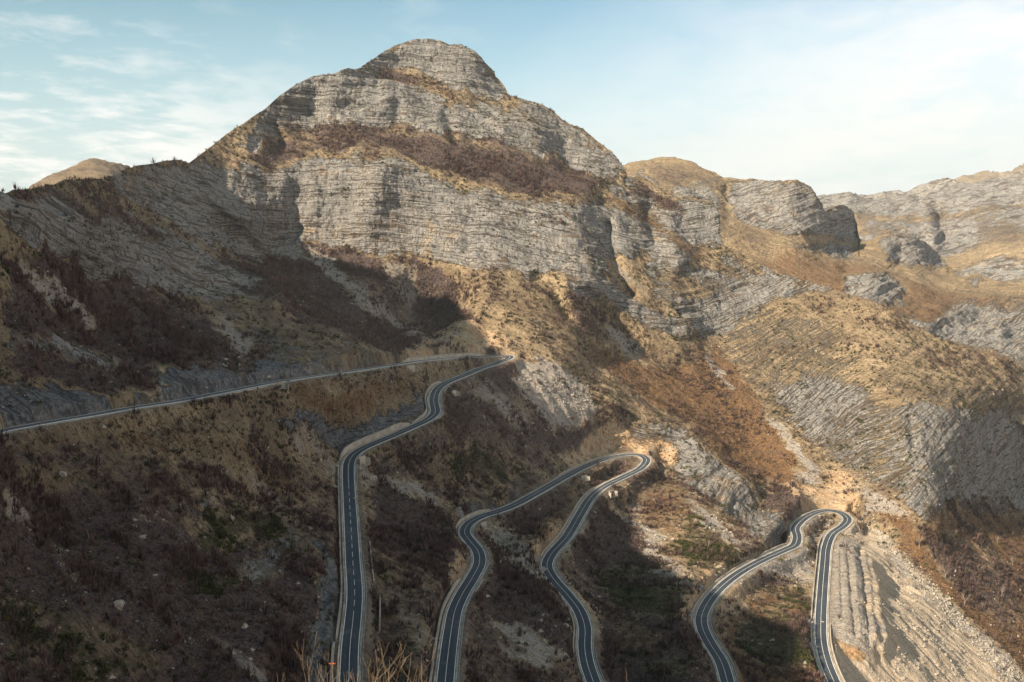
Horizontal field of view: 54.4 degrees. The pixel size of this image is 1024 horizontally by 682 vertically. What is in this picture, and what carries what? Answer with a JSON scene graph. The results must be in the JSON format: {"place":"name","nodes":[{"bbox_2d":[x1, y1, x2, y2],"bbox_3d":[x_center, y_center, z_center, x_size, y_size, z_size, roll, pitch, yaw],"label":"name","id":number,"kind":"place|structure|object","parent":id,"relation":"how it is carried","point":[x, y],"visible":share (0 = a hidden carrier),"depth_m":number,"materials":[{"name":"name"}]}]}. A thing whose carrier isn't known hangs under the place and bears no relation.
{"place":"outdoors","nodes":[
{"label":"outdoors","id":0,"kind":"place"},
{"bbox_2d":[28,158,130,188],"bbox_3d":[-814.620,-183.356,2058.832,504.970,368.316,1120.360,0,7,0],"label":"brown hill","id":1,"kind":"structure","parent":0,"point":[96,168],"depth_m":1786.60,"materials":[{"name":"brown stone"}]},
{"bbox_2d":[0,355,514,681],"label":"road","id":2,"kind":"structure","parent":0,"point":[350,641],"depth_m":449.72,"materials":[{"name":"grey asphalt"}]},
{"bbox_2d":[0,39,1023,681],"bbox_3d":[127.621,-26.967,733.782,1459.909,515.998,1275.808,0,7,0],"label":"mountain slopes","id":3,"kind":"structure","parent":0,"point":[430,221],"depth_m":710.85,"materials":[{"name":"grey stone"}]},
{"bbox_2d":[59,471,66,477],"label":"boulder","id":4,"kind":"object","parent":3,"relation":"on","point":[63,474],"visible":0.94,"depth_m":357.53,"materials":[{"name":"grey stone"}]},
{"bbox_2d":[113,600,124,609],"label":"boulder","id":5,"kind":"object","parent":3,"relation":"on","point":[117,605],"visible":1,"depth_m":304.77,"materials":[{"name":"grey stone"}]},
{"bbox_2d":[3,381,285,433],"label":"guardrail","id":6,"kind":"object","parent":3,"relation":"on","point":[131,409],"visible":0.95,"depth_m":413.97,"materials":[{"name":"metal"}]},
{"bbox_2d":[222,386,266,395],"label":"retaining wall","id":7,"kind":"structure","parent":3,"relation":"on","point":[247,389],"depth_m":498.45,"materials":[{"name":"concrete"}]},
{"bbox_2d":[272,382,288,388],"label":"culvert headwall","id":8,"kind":"object","parent":3,"relation":"on","point":[285,385],"visible":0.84,"depth_m":526.87,"materials":[{"name":"concrete"}]},
{"bbox_2d":[329,642,334,681],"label":"retaining wall","id":9,"kind":"structure","parent":3,"relation":"on","point":[332,656],"depth_m":353.15,"materials":[{"name":"concrete"}]},
{"bbox_2d":[335,465,341,640],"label":"retaining wall","id":10,"kind":"structure","parent":3,"relation":"on","point":[339,614],"depth_m":422.28,"materials":[{"name":"concrete"}]},
{"bbox_2d":[358,456,370,466],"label":"culvert headwall","id":11,"kind":"object","parent":3,"relation":"on","point":[364,460],"visible":1,"depth_m":551.55,"materials":[{"name":"concrete"}]},
{"bbox_2d":[362,551,366,681],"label":"guardrail","id":12,"kind":"object","parent":3,"relation":"on","point":[365,616],"visible":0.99,"depth_m":385.78,"materials":[{"name":"metal"}]},
{"bbox_2d":[369,541,373,581],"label":"retaining wall","id":13,"kind":"structure","parent":3,"relation":"on","point":[371,561],"depth_m":435.01,"materials":[{"name":"concrete"}]},
{"bbox_2d":[368,475,376,481],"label":"boulder","id":14,"kind":"object","parent":3,"relation":"on","point":[372,478],"visible":0.95,"depth_m":547.30,"materials":[{"name":"grey stone"}]},
{"bbox_2d":[339,422,409,460],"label":"retaining wall","id":15,"kind":"structure","parent":3,"relation":"on","point":[370,437],"depth_m":581.47,"materials":[{"name":"concrete"}]},
{"bbox_2d":[290,357,465,381],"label":"guardrail","id":16,"kind":"object","parent":3,"relation":"on","point":[368,369],"visible":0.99,"depth_m":611.72,"materials":[{"name":"metal"}]},
{"bbox_2d":[379,595,380,631],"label":"retaining wall","id":17,"kind":"structure","parent":3,"relation":"on","point":[379,611],"depth_m":394.38,"materials":[{"name":"concrete"}]},
{"bbox_2d":[359,394,442,456],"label":"guardrail","id":18,"kind":"object","parent":3,"relation":"on","point":[405,432],"visible":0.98,"depth_m":587.95,"materials":[{"name":"metal"}]},
{"bbox_2d":[407,365,417,371],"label":"culvert headwall","id":19,"kind":"object","parent":3,"relation":"on","point":[413,368],"visible":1,"depth_m":660.06,"materials":[{"name":"concrete"}]},
{"bbox_2d":[411,381,440,422],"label":"retaining wall","id":20,"kind":"structure","parent":3,"relation":"on","point":[425,412],"depth_m":633.42,"materials":[{"name":"concrete"}]},
{"bbox_2d":[402,353,482,361],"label":"retaining wall","id":21,"kind":"structure","parent":3,"relation":"on","point":[409,359],"depth_m":719.93,"materials":[{"name":"concrete"}]},
{"bbox_2d":[429,577,461,681],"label":"retaining wall","id":22,"kind":"structure","parent":3,"relation":"on","point":[457,581],"depth_m":416.32,"materials":[{"name":"concrete"}]},
{"bbox_2d":[451,390,459,395],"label":"culvert headwall","id":23,"kind":"object","parent":3,"relation":"on","point":[456,393],"visible":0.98,"depth_m":674.71,"materials":[{"name":"concrete"}]},
{"bbox_2d":[456,507,463,517],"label":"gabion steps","id":24,"kind":"structure","parent":3,"relation":"on","point":[459,512],"depth_m":571.50,"materials":[{"name":"grey stone"}]},
{"bbox_2d":[455,509,489,528],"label":"retaining wall","id":25,"kind":"structure","parent":3,"relation":"on","point":[465,517],"depth_m":581.05,"materials":[{"name":"concrete"}]},
{"bbox_2d":[458,545,489,679],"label":"guardrail","id":26,"kind":"object","parent":3,"relation":"on","point":[465,611],"visible":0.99,"depth_m":427.81,"materials":[{"name":"metal"}]},
{"bbox_2d":[448,360,507,384],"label":"guardrail","id":27,"kind":"object","parent":3,"relation":"on","point":[475,372],"visible":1,"depth_m":711.33,"materials":[{"name":"metal"}]},
{"bbox_2d":[480,521,490,529],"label":"culvert headwall","id":28,"kind":"object","parent":3,"relation":"on","point":[485,525],"visible":0.98,"depth_m":566.78,"materials":[{"name":"concrete"}]},
{"bbox_2d":[0,44,1023,681],"bbox_3d":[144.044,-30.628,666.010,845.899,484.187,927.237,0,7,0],"label":"scrub","id":29,"kind":"object","parent":3,"relation":"on","point":[178,334],"visible":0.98,"depth_m":521.38,"materials":[{"name":"brown plant"}]},
{"bbox_2d":[0,45,1023,681],"bbox_3d":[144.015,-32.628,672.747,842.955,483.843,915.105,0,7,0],"label":"evergreen scrub","id":30,"kind":"object","parent":3,"relation":"on","point":[718,547],"visible":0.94,"depth_m":576.94,"materials":[{"name":"green plant"}]},
{"bbox_2d":[0,44,1023,681],"bbox_3d":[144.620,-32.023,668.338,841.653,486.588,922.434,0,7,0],"label":"loose stones","id":31,"kind":"object","parent":3,"relation":"on","point":[946,602],"visible":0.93,"depth_m":629.88,"materials":[{"name":"beige stone"}]},
{"bbox_2d":[0,39,1023,681],"bbox_3d":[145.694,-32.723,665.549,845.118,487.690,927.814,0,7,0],"label":"bracken","id":32,"kind":"object","parent":3,"relation":"on","point":[1016,641],"visible":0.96,"depth_m":648.65,"materials":[{"name":"brown plant"}]},
{"bbox_2d":[473,455,628,531],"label":"guardrail","id":33,"kind":"object","parent":3,"relation":"on","point":[545,491],"visible":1,"depth_m":640.01,"materials":[{"name":"metal"}]},
{"bbox_2d":[541,574,574,651],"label":"retaining wall","id":34,"kind":"structure","parent":3,"relation":"on","point":[569,611],"depth_m":479.42,"materials":[{"name":"concrete"}]},
{"bbox_2d":[540,487,593,556],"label":"retaining wall","id":35,"kind":"structure","parent":3,"relation":"on","point":[554,539],"depth_m":613.67,"materials":[{"name":"concrete"}]},
{"bbox_2d":[581,475,589,480],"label":"culvert headwall","id":36,"kind":"object","parent":3,"relation":"on","point":[586,477],"visible":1,"depth_m":696.48,"materials":[{"name":"concrete"}]},
{"bbox_2d":[558,453,622,475],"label":"retaining wall","id":37,"kind":"structure","parent":3,"relation":"on","point":[588,461],"depth_m":743.22,"materials":[{"name":"concrete"}]},
{"bbox_2d":[558,470,642,555],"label":"guardrail","id":38,"kind":"object","parent":3,"relation":"on","point":[590,508],"visible":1,"depth_m":628.43,"materials":[{"name":"metal"}]},
{"bbox_2d":[609,490,617,497],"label":"culvert headwall","id":39,"kind":"object","parent":3,"relation":"on","point":[615,494],"visible":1,"depth_m":677.77,"materials":[{"name":"concrete"}]},
{"bbox_2d":[688,610,696,618],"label":"gabion steps","id":40,"kind":"structure","parent":3,"relation":"on","point":[692,614],"depth_m":522.84,"materials":[{"name":"grey stone"}]},
{"bbox_2d":[691,558,754,621],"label":"retaining wall","id":41,"kind":"structure","parent":3,"relation":"on","point":[717,580],"depth_m":578.55,"materials":[{"name":"concrete"}]},
{"bbox_2d":[710,610,738,681],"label":"guardrail","id":42,"kind":"object","parent":3,"relation":"on","point":[722,646],"visible":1,"depth_m":482.24,"materials":[{"name":"metal"}]},
{"bbox_2d":[721,544,802,595],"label":"guardrail","id":43,"kind":"object","parent":3,"relation":"on","point":[761,564],"visible":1,"depth_m":607.47,"materials":[{"name":"metal"}]},
{"bbox_2d":[759,543,786,556],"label":"retaining wall","id":44,"kind":"structure","parent":3,"relation":"on","point":[773,548],"depth_m":640.84,"materials":[{"name":"concrete"}]},
{"bbox_2d":[806,617,815,628],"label":"gabion steps","id":45,"kind":"structure","parent":3,"relation":"on","point":[810,621],"depth_m":554.96,"materials":[{"name":"grey stone"}]},
{"bbox_2d":[810,642,817,650],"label":"gabion steps","id":46,"kind":"structure","parent":3,"relation":"on","point":[811,643],"depth_m":528.43,"materials":[{"name":"grey stone"}]},
{"bbox_2d":[811,536,822,618],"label":"retaining wall","id":47,"kind":"structure","parent":3,"relation":"on","point":[814,576],"depth_m":619.06,"materials":[{"name":"concrete"}]},
{"bbox_2d":[810,625,824,680],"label":"retaining wall","id":48,"kind":"structure","parent":3,"relation":"on","point":[813,650],"depth_m":521.58,"materials":[{"name":"concrete"}]},
{"bbox_2d":[830,623,845,681],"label":"retaining wall","id":49,"kind":"structure","parent":3,"relation":"on","point":[842,677],"depth_m":514.36,"materials":[{"name":"concrete"}]},
{"bbox_2d":[0,0,1023,195],"label":"sky","id":50,"kind":"structure","parent":0,"point":[864,97],"materials":[{"name":"blue"}]},
{"bbox_2d":[433,453,651,681],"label":"road","id":51,"kind":"structure","parent":0,"point":[447,662],"depth_m":495.68,"materials":[{"name":"grey asphalt"}]},
{"bbox_2d":[693,509,853,681],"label":"road","id":52,"kind":"structure","parent":0,"point":[722,664],"depth_m":568.79,"materials":[{"name":"grey asphalt"}]},
{"bbox_2d":[623,157,1023,424],"bbox_3d":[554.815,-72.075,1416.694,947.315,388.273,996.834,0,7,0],"label":"valley ridge","id":53,"kind":"structure","parent":0,"point":[792,228],"depth_m":1312.88,"materials":[{"name":"grey stone"}]},
{"bbox_2d":[817,170,1023,285],"bbox_3d":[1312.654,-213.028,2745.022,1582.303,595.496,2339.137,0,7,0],"label":"plateau cliffs","id":54,"kind":"structure","parent":0,"point":[964,229],"depth_m":2496.09,"materials":[{"name":"grey stone"}]},
{"bbox_2d":[939,163,1023,182],"bbox_3d":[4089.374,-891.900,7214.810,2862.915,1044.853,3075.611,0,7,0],"label":"distant peaks","id":55,"kind":"object","parent":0,"point":[980,176],"visible":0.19,"depth_m":6674.67,"materials":[{"name":"beige stone"}]},
{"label":"viewpoint slope","id":56,"kind":"structure","parent":0,"visible":0},
{"bbox_2d":[291,633,333,681],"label":"bare sapling","id":57,"kind":"object","parent":56,"relation":"on","point":[307,664],"visible":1,"depth_m":10.03,"materials":[{"name":"brown plant"}]},
{"bbox_2d":[316,649,352,680],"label":"bare sapling","id":58,"kind":"object","parent":56,"relation":"on","point":[338,665],"visible":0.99,"depth_m":10.01,"materials":[{"name":"brown plant"}]},
{"bbox_2d":[332,660,393,681],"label":"bare sapling","id":59,"kind":"object","parent":56,"relation":"on","point":[358,674],"visible":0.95,"depth_m":9.48,"materials":[{"name":"brown plant"}]},
{"bbox_2d":[380,644,422,681],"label":"bare sapling","id":60,"kind":"object","parent":56,"relation":"on","point":[409,669],"visible":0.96,"depth_m":9.92,"materials":[{"name":"brown plant"}]},
{"bbox_2d":[389,655,427,681],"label":"bare sapling","id":61,"kind":"object","parent":56,"relation":"on","point":[405,673],"visible":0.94,"depth_m":9.51,"materials":[{"name":"brown plant"}]}
]}

